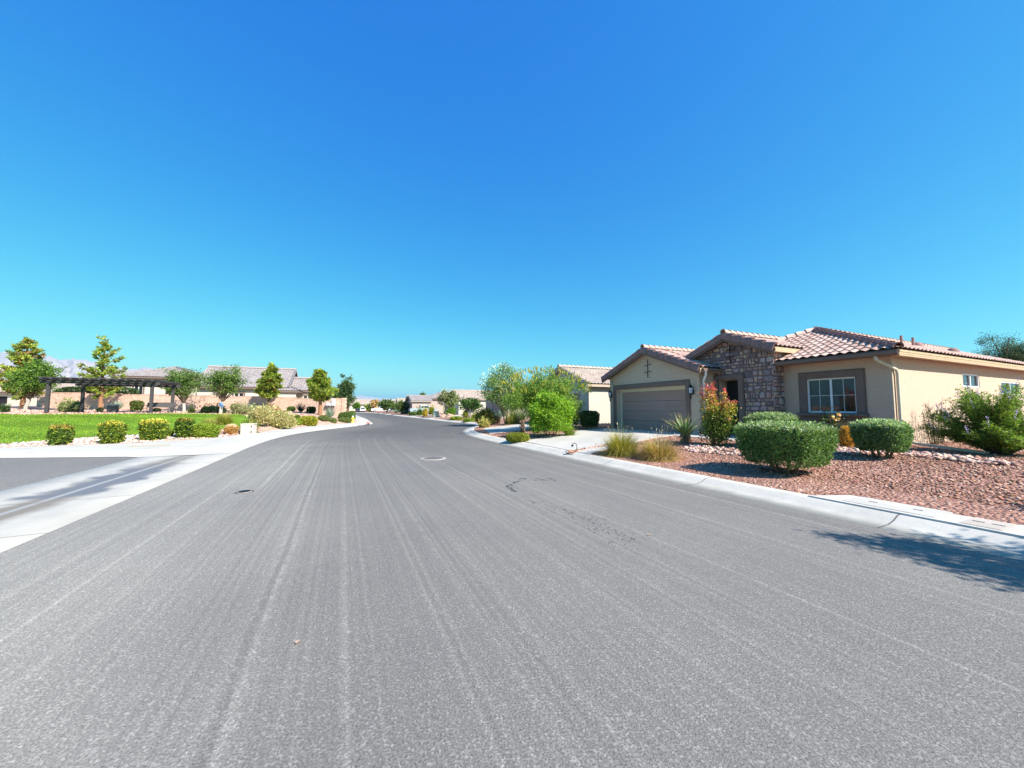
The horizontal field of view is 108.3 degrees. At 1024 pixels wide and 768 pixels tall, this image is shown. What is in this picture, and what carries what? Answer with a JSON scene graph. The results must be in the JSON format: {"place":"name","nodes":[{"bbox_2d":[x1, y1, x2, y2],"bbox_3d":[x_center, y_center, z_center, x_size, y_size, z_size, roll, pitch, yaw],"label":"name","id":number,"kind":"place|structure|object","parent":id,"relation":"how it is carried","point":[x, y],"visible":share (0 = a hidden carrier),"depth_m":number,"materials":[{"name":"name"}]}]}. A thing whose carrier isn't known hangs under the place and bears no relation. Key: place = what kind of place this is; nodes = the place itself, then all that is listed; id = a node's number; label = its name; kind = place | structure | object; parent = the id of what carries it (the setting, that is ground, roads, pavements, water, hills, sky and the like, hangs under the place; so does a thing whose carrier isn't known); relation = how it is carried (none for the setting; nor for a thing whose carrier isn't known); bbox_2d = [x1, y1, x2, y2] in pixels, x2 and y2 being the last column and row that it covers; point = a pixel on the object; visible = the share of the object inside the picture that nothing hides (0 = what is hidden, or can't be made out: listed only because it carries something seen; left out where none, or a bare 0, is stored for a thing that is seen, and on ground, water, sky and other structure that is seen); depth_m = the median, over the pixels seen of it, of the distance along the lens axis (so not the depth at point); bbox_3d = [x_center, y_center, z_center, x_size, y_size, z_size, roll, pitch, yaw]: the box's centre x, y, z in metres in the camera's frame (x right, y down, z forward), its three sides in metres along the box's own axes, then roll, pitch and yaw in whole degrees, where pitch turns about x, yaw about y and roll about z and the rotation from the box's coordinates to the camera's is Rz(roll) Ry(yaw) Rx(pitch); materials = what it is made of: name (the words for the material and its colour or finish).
{"place":"outdoors","nodes":[
{"label":"outdoors","id":0,"kind":"place"},
{"bbox_2d":[0,457,137,490],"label":"side street","id":1,"kind":"structure","parent":0,"point":[16,472],"depth_m":9.97,"materials":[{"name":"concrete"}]},
{"bbox_2d":[0,352,150,379],"bbox_3d":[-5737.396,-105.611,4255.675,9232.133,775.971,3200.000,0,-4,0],"label":"mountain","id":2,"kind":"structure","parent":0,"point":[71,366],"depth_m":4128.40,"materials":[{"name":"grey stone"}]},
{"bbox_2d":[0,414,247,443],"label":"lawn","id":3,"kind":"structure","parent":0,"point":[235,419],"depth_m":21.42,"materials":[{"name":"green plant"}]},
{"bbox_2d":[0,406,357,447],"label":"planting ground","id":4,"kind":"structure","parent":0,"point":[262,427],"depth_m":32.44,"materials":[{"name":"beige gravel"}]},
{"bbox_2d":[0,405,10,411],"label":"clipped bush","id":5,"kind":"object","parent":4,"relation":"on","point":[5,408],"visible":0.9,"depth_m":27.56,"materials":[{"name":"green plant"}]},
{"bbox_2d":[0,336,53,407],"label":"pine tree","id":6,"kind":"object","parent":4,"relation":"on","point":[27,344],"visible":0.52,"depth_m":35.07,"materials":[{"name":"green plant"}]},
{"bbox_2d":[0,356,67,409],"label":"tree","id":7,"kind":"object","parent":4,"relation":"on","point":[27,381],"visible":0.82,"depth_m":32.24,"materials":[{"name":"green plant"}]},
{"bbox_2d":[0,383,77,405],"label":"stucco house","id":8,"kind":"structure","parent":4,"relation":"on","point":[5,399],"depth_m":45.00,"materials":[{"name":"beige paint"}]},
{"bbox_2d":[0,396,7,405],"bbox_3d":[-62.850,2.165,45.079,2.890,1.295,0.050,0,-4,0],"label":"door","id":9,"kind":"structure","parent":8,"relation":"in","point":[3,399],"depth_m":45.06,"materials":[{"name":"grey"}]},
{"bbox_2d":[44,423,75,444],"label":"clipped bush","id":10,"kind":"object","parent":4,"relation":"on","point":[65,434],"visible":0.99,"depth_m":14.61,"materials":[{"name":"green plant"}]},
{"bbox_2d":[55,397,90,411],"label":"round bush","id":11,"kind":"object","parent":4,"relation":"on","point":[69,406],"visible":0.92,"depth_m":29.57,"materials":[{"name":"green plant"}]},
{"bbox_2d":[54,386,139,393],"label":"hedge","id":12,"kind":"object","parent":4,"relation":"on","point":[123,391],"visible":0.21,"depth_m":39.26,"materials":[{"name":"green plant"}]},
{"bbox_2d":[76,336,128,407],"bbox_3d":[-39.509,-1.031,35.876,3.565,7.559,3.087,2,-4,-34],"label":"pine tree","id":13,"kind":"object","parent":4,"relation":"on","point":[111,370],"visible":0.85,"depth_m":35.66,"materials":[{"name":"green plant"}]},
{"bbox_2d":[39,377,180,412],"bbox_3d":[-30.244,1.045,28.262,6.450,2.660,4.800,2,-4,-24],"label":"pergola","id":14,"kind":"object","parent":4,"relation":"on","point":[83,383],"visible":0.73,"depth_m":27.22,"materials":[{"name":"wood"}]},
{"bbox_2d":[95,420,128,443],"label":"clipped bush","id":15,"kind":"object","parent":4,"relation":"on","point":[111,431],"visible":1,"depth_m":15.21,"materials":[{"name":"green plant"}]},
{"bbox_2d":[106,404,118,412],"bbox_3d":[-30.573,1.895,28.316,0.740,0.690,0.740,0,-4,0],"label":"litter bin","id":16,"kind":"object","parent":4,"relation":"on","point":[113,408],"visible":0.85,"depth_m":28.12,"materials":[{"name":"metal"}]},
{"bbox_2d":[0,433,226,446],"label":"pale strip stones","id":17,"kind":"object","parent":4,"relation":"on","point":[129,439],"visible":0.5,"depth_m":15.70,"materials":[{"name":"beige gravel"}]},
{"bbox_2d":[129,400,144,410],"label":"clipped bush","id":18,"kind":"object","parent":4,"relation":"on","point":[135,405],"visible":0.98,"depth_m":32.49,"materials":[{"name":"green plant"}]},
{"bbox_2d":[137,418,169,440],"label":"clipped bush","id":19,"kind":"object","parent":4,"relation":"on","point":[152,428],"visible":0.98,"depth_m":16.40,"materials":[{"name":"green plant"}]},
{"bbox_2d":[112,366,200,394],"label":"stucco house","id":20,"kind":"structure","parent":4,"relation":"on","point":[157,373],"depth_m":42.91,"materials":[{"name":"beige concrete"}]},
{"bbox_2d":[140,402,175,412],"bbox_3d":[-28.346,1.918,29.658,2.104,0.890,0.702,0,-4,-7],"label":"park bench","id":21,"kind":"object","parent":4,"relation":"on","point":[162,404],"visible":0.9,"depth_m":29.93,"materials":[{"name":"grey metal"}]},
{"bbox_2d":[0,409,326,434],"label":"slope rocks","id":22,"kind":"object","parent":4,"relation":"on","point":[29,412],"visible":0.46,"depth_m":28.16,"materials":[{"name":"stone"}]},
{"bbox_2d":[159,367,208,410],"bbox_3d":[-31.367,0.562,35.385,3.937,4.426,4.216,-2,-4,25],"label":"tree","id":23,"kind":"object","parent":4,"relation":"on","point":[181,377],"visible":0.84,"depth_m":34.92,"materials":[{"name":"green plant"}]},
{"bbox_2d":[172,417,195,437],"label":"clipped bush","id":24,"kind":"object","parent":4,"relation":"on","point":[184,427],"visible":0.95,"depth_m":17.60,"materials":[{"name":"green plant"}]},
{"bbox_2d":[36,392,346,416],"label":"block wall","id":25,"kind":"structure","parent":4,"relation":"on","point":[195,401],"depth_m":37.97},
{"bbox_2d":[192,423,219,437],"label":"round bush","id":26,"kind":"object","parent":4,"relation":"on","point":[210,430],"visible":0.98,"depth_m":17.98,"materials":[{"name":"green plant"}]},
{"bbox_2d":[198,403,213,412],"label":"grassy shrub","id":27,"kind":"object","parent":4,"relation":"on","point":[206,409],"visible":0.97,"depth_m":31.55,"materials":[{"name":"green plant"}]},
{"bbox_2d":[195,415,223,430],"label":"ornamental grass","id":28,"kind":"object","parent":4,"relation":"on","point":[211,421],"depth_m":20.64,"materials":[{"name":"green plant"}]},
{"bbox_2d":[211,411,234,424],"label":"ornamental grass","id":29,"kind":"object","parent":4,"relation":"on","point":[226,420],"depth_m":23.55,"materials":[{"name":"green plant"}]},
{"bbox_2d":[201,364,251,413],"bbox_3d":[-24.185,0.431,31.123,3.590,4.519,3.299,-2,-4,25],"label":"tree","id":30,"kind":"object","parent":4,"relation":"on","point":[223,384],"visible":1,"depth_m":30.96,"materials":[{"name":"green plant"}]},
{"bbox_2d":[224,424,238,433],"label":"dry bush","id":31,"kind":"object","parent":4,"relation":"on","point":[231,428],"visible":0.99,"depth_m":20.20,"materials":[{"name":"orange plant"}]},
{"bbox_2d":[228,401,254,414],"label":"dry bush","id":32,"kind":"object","parent":4,"relation":"on","point":[239,408],"visible":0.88,"depth_m":28.53,"materials":[{"name":"beige plant"}]},
{"bbox_2d":[196,365,310,397],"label":"stucco house","id":33,"kind":"structure","parent":4,"relation":"on","point":[295,385],"depth_m":43.81,"materials":[{"name":"beige concrete"}]},
{"bbox_2d":[245,403,273,424],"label":"dry bush","id":34,"kind":"object","parent":4,"relation":"on","point":[261,415],"visible":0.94,"depth_m":24.09,"materials":[{"name":"beige plant"}]},
{"bbox_2d":[253,362,284,405],"bbox_3d":[-23.988,0.192,36.522,2.749,4.893,2.764,0,-4,0],"label":"pine tree","id":35,"kind":"object","parent":4,"relation":"on","point":[270,380],"visible":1,"depth_m":36.16,"materials":[{"name":"green plant"}]},
{"bbox_2d":[265,408,296,428],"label":"dry bush","id":36,"kind":"object","parent":4,"relation":"on","point":[280,419],"visible":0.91,"depth_m":25.48,"materials":[{"name":"beige plant"}]},
{"bbox_2d":[300,415,318,425],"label":"clipped bush","id":37,"kind":"object","parent":4,"relation":"on","point":[307,420],"visible":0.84,"depth_m":29.59,"materials":[{"name":"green plant"}]},
{"bbox_2d":[306,406,315,412],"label":"clipped bush","id":38,"kind":"object","parent":4,"relation":"on","point":[310,409],"visible":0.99,"depth_m":35.83,"materials":[{"name":"green plant"}]},
{"bbox_2d":[306,368,338,415],"bbox_3d":[-17.948,0.707,34.622,2.758,4.574,3.753,0,-4,0],"label":"tree","id":39,"kind":"object","parent":4,"relation":"on","point":[319,384],"visible":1,"depth_m":34.27,"materials":[{"name":"green plant"}]},
{"bbox_2d":[324,406,336,417],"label":"agave","id":40,"kind":"object","parent":4,"relation":"on","point":[330,413],"visible":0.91,"depth_m":34.66,"materials":[{"name":"green plant"}]},
{"bbox_2d":[338,417,351,422],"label":"bush","id":41,"kind":"object","parent":4,"relation":"on","point":[346,420],"visible":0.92,"depth_m":35.17,"materials":[{"name":"green plant"}]},
{"bbox_2d":[337,412,354,418],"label":"clipped bush","id":42,"kind":"object","parent":4,"relation":"on","point":[346,414],"visible":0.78,"depth_m":36.55,"materials":[{"name":"green plant"}]},
{"bbox_2d":[337,373,356,411],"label":"tree","id":43,"kind":"object","parent":4,"relation":"on","point":[346,387],"visible":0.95,"depth_m":44.87,"materials":[{"name":"green plant"}]},
{"bbox_2d":[0,417,372,457],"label":"sidewalk","id":44,"kind":"structure","parent":0,"point":[228,444],"depth_m":13.74,"materials":[{"name":"concrete"}]},
{"bbox_2d":[239,423,258,434],"bbox_3d":[-14.748,2.569,20.699,0.782,0.703,0.800,1,-4,-20],"label":"utility cabinet","id":45,"kind":"object","parent":44,"relation":"on","point":[248,428],"visible":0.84,"depth_m":20.44,"materials":[{"name":"beige metal"}]},
{"bbox_2d":[356,395,390,400],"bbox_3d":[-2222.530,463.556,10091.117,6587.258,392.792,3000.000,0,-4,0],"label":"mountain","id":46,"kind":"structure","parent":0,"point":[366,397],"depth_m":10348.33,"materials":[{"name":"grey stone"}]},
{"bbox_2d":[0,413,1023,767],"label":"road","id":47,"kind":"structure","parent":0,"point":[456,607],"depth_m":2.72,"materials":[{"name":"grey asphalt"}]},
{"bbox_2d":[0,451,239,552],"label":"valley gutter","id":48,"kind":"object","parent":47,"relation":"on","point":[29,512],"visible":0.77,"depth_m":7.02,"materials":[{"name":"concrete"}]},
{"bbox_2d":[421,457,445,459],"bbox_3d":[-2.483,2.350,11.694,0.800,0.014,0.800,2,-4,-23],"label":"manhole cover","id":49,"kind":"object","parent":47,"relation":"on","point":[433,458],"visible":1,"depth_m":11.61,"materials":[{"name":"metal"}]},
{"bbox_2d":[505,478,644,548],"bbox_3d":[0.582,2.006,6.293,1.421,0.001,4.430,1,-4,-10],"label":"road crack","id":50,"kind":"object","parent":47,"relation":"on","point":[510,488],"visible":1,"depth_m":5.82,"materials":[{"name":"black asphalt"}]},
{"bbox_2d":[356,412,1023,560],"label":"kerb","id":51,"kind":"structure","parent":47,"relation":"on","point":[989,542],"depth_m":5.95,"materials":[{"name":"concrete"}]},
{"bbox_2d":[0,0,1023,398],"label":"sky","id":52,"kind":"structure","parent":0,"point":[403,198],"materials":[{"name":"blue"}]},
{"bbox_2d":[526,428,690,453],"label":"driveway","id":53,"kind":"structure","parent":0,"point":[586,439],"depth_m":16.05,"materials":[{"name":"concrete"}]},
{"bbox_2d":[346,411,1023,524],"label":"planting ground","id":54,"kind":"structure","parent":0,"point":[969,509],"depth_m":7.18,"materials":[{"name":"brown gravel"}]},
{"bbox_2d":[377,398,394,412],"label":"tree","id":55,"kind":"object","parent":54,"relation":"on","point":[385,405],"visible":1,"depth_m":94.36,"materials":[{"name":"green plant"}]},
{"bbox_2d":[394,398,409,411],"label":"tree","id":56,"kind":"object","parent":54,"relation":"on","point":[401,405],"visible":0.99,"depth_m":81.64,"materials":[{"name":"green plant"}]},
{"bbox_2d":[408,405,436,411],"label":"pickup truck","id":57,"kind":"object","parent":54,"relation":"on","point":[414,409],"visible":0.52,"depth_m":75.81,"materials":[{"name":"white paint"}]},
{"bbox_2d":[405,391,450,413],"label":"stucco house","id":58,"kind":"structure","parent":54,"relation":"on","point":[414,401],"depth_m":81.29,"materials":[{"name":"beige paint"}]},
{"bbox_2d":[436,388,461,414],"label":"tree","id":59,"kind":"object","parent":54,"relation":"on","point":[447,399],"visible":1,"depth_m":54.74,"materials":[{"name":"green plant"}]},
{"bbox_2d":[442,407,457,414],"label":"evergreen bush","id":60,"kind":"object","parent":54,"relation":"on","point":[451,411],"visible":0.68,"depth_m":58.65,"materials":[{"name":"green plant"}]},
{"bbox_2d":[451,389,489,413],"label":"stucco house","id":61,"kind":"structure","parent":54,"relation":"on","point":[465,394],"depth_m":68.35,"materials":[{"name":"beige paint"}]},
{"bbox_2d":[458,397,482,417],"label":"tree","id":62,"kind":"object","parent":54,"relation":"on","point":[473,405],"visible":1,"depth_m":44.54,"materials":[{"name":"green plant"}]},
{"bbox_2d":[478,416,490,427],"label":"bush","id":63,"kind":"object","parent":54,"relation":"on","point":[484,422],"visible":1,"depth_m":27.26,"materials":[{"name":"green plant"}]},
{"bbox_2d":[473,406,498,424],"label":"flowering shrub","id":64,"kind":"object","parent":54,"relation":"on","point":[486,414],"visible":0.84,"depth_m":31.26,"materials":[{"name":"green plant"}]},
{"bbox_2d":[475,362,527,423],"bbox_3d":[-0.690,0.747,31.012,5.004,5.562,5.121,0,-4,0],"label":"tree","id":65,"kind":"object","parent":54,"relation":"on","point":[492,382],"visible":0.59,"depth_m":30.77,"materials":[{"name":"green plant"}]},
{"bbox_2d":[486,386,527,415],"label":"stucco house","id":66,"kind":"structure","parent":54,"relation":"on","point":[494,407],"depth_m":56.05,"materials":[{"name":"grey paint"}]},
{"bbox_2d":[500,410,521,424],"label":"ornamental grass","id":67,"kind":"object","parent":54,"relation":"on","point":[514,419],"depth_m":29.71,"materials":[{"name":"green plant"}]},
{"bbox_2d":[506,432,529,442],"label":"bush","id":68,"kind":"object","parent":54,"relation":"on","point":[518,437],"visible":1,"depth_m":16.18,"materials":[{"name":"green plant"}]},
{"bbox_2d":[511,406,528,432],"bbox_3d":[0.511,1.955,19.880,1.398,1.745,1.111,0,-4,0],"label":"trunk","id":69,"kind":"object","parent":54,"relation":"on","point":[522,418],"visible":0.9,"depth_m":19.85,"materials":[{"name":"brown plant"}]},
{"bbox_2d":[484,423,572,433],"bbox_3d":[0.539,3.041,25.682,7.835,0.477,5.614,2,-4,-32],"label":"driveway next door","id":70,"kind":"structure","parent":54,"relation":"on","point":[501,429],"depth_m":24.52,"materials":[{"name":"concrete"}]},
{"bbox_2d":[498,365,592,429],"bbox_3d":[1.964,0.856,21.685,5.607,3.964,4.654,0,-4,0],"label":"tree","id":71,"kind":"object","parent":54,"relation":"on","point":[516,400],"visible":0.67,"depth_m":21.12,"materials":[{"name":"green plant"}]},
{"bbox_2d":[524,389,576,436],"bbox_3d":[1.913,1.409,17.906,2.550,2.504,2.658,0,-4,-7],"label":"round bush","id":72,"kind":"object","parent":54,"relation":"on","point":[552,412],"visible":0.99,"depth_m":17.40,"materials":[{"name":"green plant"}]},
{"bbox_2d":[474,423,638,438],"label":"red gravel stones","id":73,"kind":"object","parent":54,"relation":"on","point":[580,427],"visible":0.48,"depth_m":21.30,"materials":[{"name":"brown gravel"}]},
{"bbox_2d":[560,425,578,435],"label":"strappy plant","id":74,"kind":"object","parent":54,"relation":"on","point":[570,433],"visible":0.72,"depth_m":17.64,"materials":[{"name":"green plant"}]},
{"bbox_2d":[571,408,579,425],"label":"evergreen bush","id":75,"kind":"object","parent":54,"relation":"on","point":[576,420],"visible":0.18,"depth_m":23.85,"materials":[{"name":"green plant"}]},
{"bbox_2d":[545,364,612,424],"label":"stucco house","id":76,"kind":"structure","parent":54,"relation":"on","point":[597,399],"depth_m":25.03,"materials":[{"name":"beige paint"}]},
{"bbox_2d":[566,443,607,452],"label":"edging rocks","id":77,"kind":"object","parent":54,"relation":"on","point":[575,450],"visible":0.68,"depth_m":12.89,"materials":[{"name":"stone"}]},
{"bbox_2d":[579,410,599,428],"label":"clipped bush","id":78,"kind":"object","parent":54,"relation":"on","point":[590,418],"visible":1,"depth_m":20.07,"materials":[{"name":"green plant"}]},
{"bbox_2d":[591,419,649,457],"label":"ornamental grass","id":79,"kind":"object","parent":54,"relation":"on","point":[621,446],"depth_m":11.41,"materials":[{"name":"green plant"}]},
{"bbox_2d":[630,423,688,462],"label":"ornamental grass","id":80,"kind":"object","parent":54,"relation":"on","point":[657,452],"depth_m":10.33,"materials":[{"name":"yellow plant"}]},
{"bbox_2d":[664,411,705,442],"bbox_3d":[6.153,1.534,13.198,1.758,1.362,1.709,0,-4,0],"label":"yucca","id":81,"kind":"object","parent":54,"relation":"on","point":[684,430],"visible":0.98,"depth_m":13.02,"materials":[{"name":"green plant"}]},
{"bbox_2d":[674,434,739,440],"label":"entry walk","id":82,"kind":"structure","parent":54,"relation":"on","point":[694,436],"depth_m":14.70,"materials":[{"name":"concrete"}]},
{"bbox_2d":[697,379,741,445],"bbox_3d":[6.734,1.068,12.349,1.313,2.467,1.436,2,-4,-29],"label":"crepe myrtle","id":83,"kind":"object","parent":54,"relation":"on","point":[718,425],"visible":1,"depth_m":12.11,"materials":[{"name":"green plant"}]},
{"bbox_2d":[743,411,798,431],"bbox_3d":[7.913,1.351,11.294,1.309,1.070,1.380,2,-4,-24],"label":"clipped bush","id":84,"kind":"object","parent":54,"relation":"on","point":[764,416],"visible":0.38,"depth_m":11.03,"materials":[{"name":"green plant"}]},
{"bbox_2d":[732,419,839,474],"bbox_3d":[5.996,1.421,8.169,1.515,1.285,1.733,2,-4,-24],"label":"clipped bush","id":85,"kind":"object","parent":54,"relation":"on","point":[774,442],"visible":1,"depth_m":7.68,"materials":[{"name":"green plant"}]},
{"bbox_2d":[601,326,1023,453],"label":"stucco house","id":86,"kind":"structure","parent":54,"relation":"on","point":[805,374],"depth_m":14.16,"materials":[{"name":"paint"}]},
{"bbox_2d":[622,389,685,432],"bbox_3d":[7.087,1.356,18.635,0.050,1.998,4.590,2,-4,-24],"label":"garage door","id":87,"kind":"structure","parent":86,"relation":"in","point":[653,408],"depth_m":18.53,"materials":[{"name":"grey metal"}]},
{"bbox_2d":[727,381,738,433],"bbox_3d":[9.644,1.001,15.800,0.085,2.280,0.870,2,-4,-24],"label":"front door","id":88,"kind":"structure","parent":86,"relation":"in","point":[732,386],"depth_m":15.93,"materials":[{"name":"metal"}]},
{"bbox_2d":[807,377,856,412],"bbox_3d":[11.156,0.398,12.896,0.065,1.210,1.425,2,-4,-24],"label":"window","id":89,"kind":"structure","parent":86,"relation":"in","point":[821,392],"depth_m":12.87,"materials":[{"name":"grey glass"}]},
{"bbox_2d":[962,373,978,387],"bbox_3d":[17.281,-0.119,13.970,1.550,0.500,0.065,2,-4,-24],"label":"window","id":90,"kind":"structure","parent":86,"relation":"in","point":[972,380],"depth_m":13.98,"materials":[{"name":"white plastic"}]},
{"bbox_2d":[1001,381,1019,394],"bbox_3d":[21.043,0.190,15.647,2.200,0.560,0.065,2,-4,-24],"label":"window","id":91,"kind":"structure","parent":86,"relation":"in","point":[1002,382],"depth_m":15.64,"materials":[{"name":"white plastic"}]},
{"bbox_2d":[808,392,851,431],"bbox_3d":[10.635,1.158,12.239,1.161,1.796,1.041,2,-4,-28],"label":"rose bush","id":92,"kind":"object","parent":54,"relation":"on","point":[837,419],"visible":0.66,"depth_m":12.25,"materials":[{"name":"green plant"}]},
{"bbox_2d":[837,424,854,446],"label":"dry flowering plant","id":93,"kind":"object","parent":54,"relation":"on","point":[845,438],"visible":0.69,"depth_m":11.09,"materials":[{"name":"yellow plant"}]},
{"bbox_2d":[683,444,1019,465],"bbox_3d":[8.286,1.893,10.241,6.670,0.338,2.300,-3,-5,37],"label":"cobble wash","id":94,"kind":"object","parent":54,"relation":"on","point":[700,448],"visible":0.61,"depth_m":9.21,"materials":[{"name":"stone"}]},
{"bbox_2d":[848,417,915,458],"bbox_3d":[8.903,1.343,8.916,1.063,1.093,1.100,2,-4,-24],"label":"clipped bush","id":95,"kind":"object","parent":54,"relation":"on","point":[891,437],"visible":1,"depth_m":8.66,"materials":[{"name":"green plant"}]},
{"bbox_2d":[808,495,1023,537],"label":"utility slab","id":96,"kind":"structure","parent":54,"relation":"on","point":[955,519],"depth_m":4.97,"materials":[{"name":"concrete"}]},
{"bbox_2d":[841,497,952,517],"bbox_3d":[5.738,1.839,5.543,0.620,0.029,1.040,2,-4,-24],"label":"vault lid","id":97,"kind":"object","parent":96,"relation":"on","point":[917,510],"visible":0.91,"depth_m":5.45,"materials":[{"name":"concrete"}]},
{"bbox_2d":[958,517,1017,530],"bbox_3d":[6.061,1.785,4.703,0.560,0.029,0.360,2,-4,-24],"label":"vault lid","id":98,"kind":"object","parent":96,"relation":"on","point":[990,524],"visible":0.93,"depth_m":4.70,"materials":[{"name":"grey concrete"}]},
{"bbox_2d":[919,402,947,444],"bbox_3d":[13.567,1.214,11.855,1.733,1.595,0.329,2,-4,-24],"label":"thin shrub","id":99,"kind":"object","parent":54,"relation":"on","point":[934,441],"visible":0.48,"depth_m":11.70,"materials":[{"name":"brown plant"}]},
{"bbox_2d":[915,377,1023,454],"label":"chaste tree","id":100,"kind":"object","parent":54,"relation":"on","point":[999,429],"visible":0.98,"depth_m":9.14,"materials":[{"name":"green plant"}]},
{"bbox_2d":[974,331,1023,361],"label":"pine tree","id":101,"kind":"object","parent":54,"relation":"on","point":[1016,352],"visible":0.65,"depth_m":30.21,"materials":[{"name":"green plant"}]},
{"label":"ground","id":102,"kind":"structure","parent":0,"visible":0},
{"bbox_2d":[349,399,370,410],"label":"stucco house","id":103,"kind":"structure","parent":102,"relation":"on","point":[363,402],"depth_m":154.63,"materials":[{"name":"white paint"}]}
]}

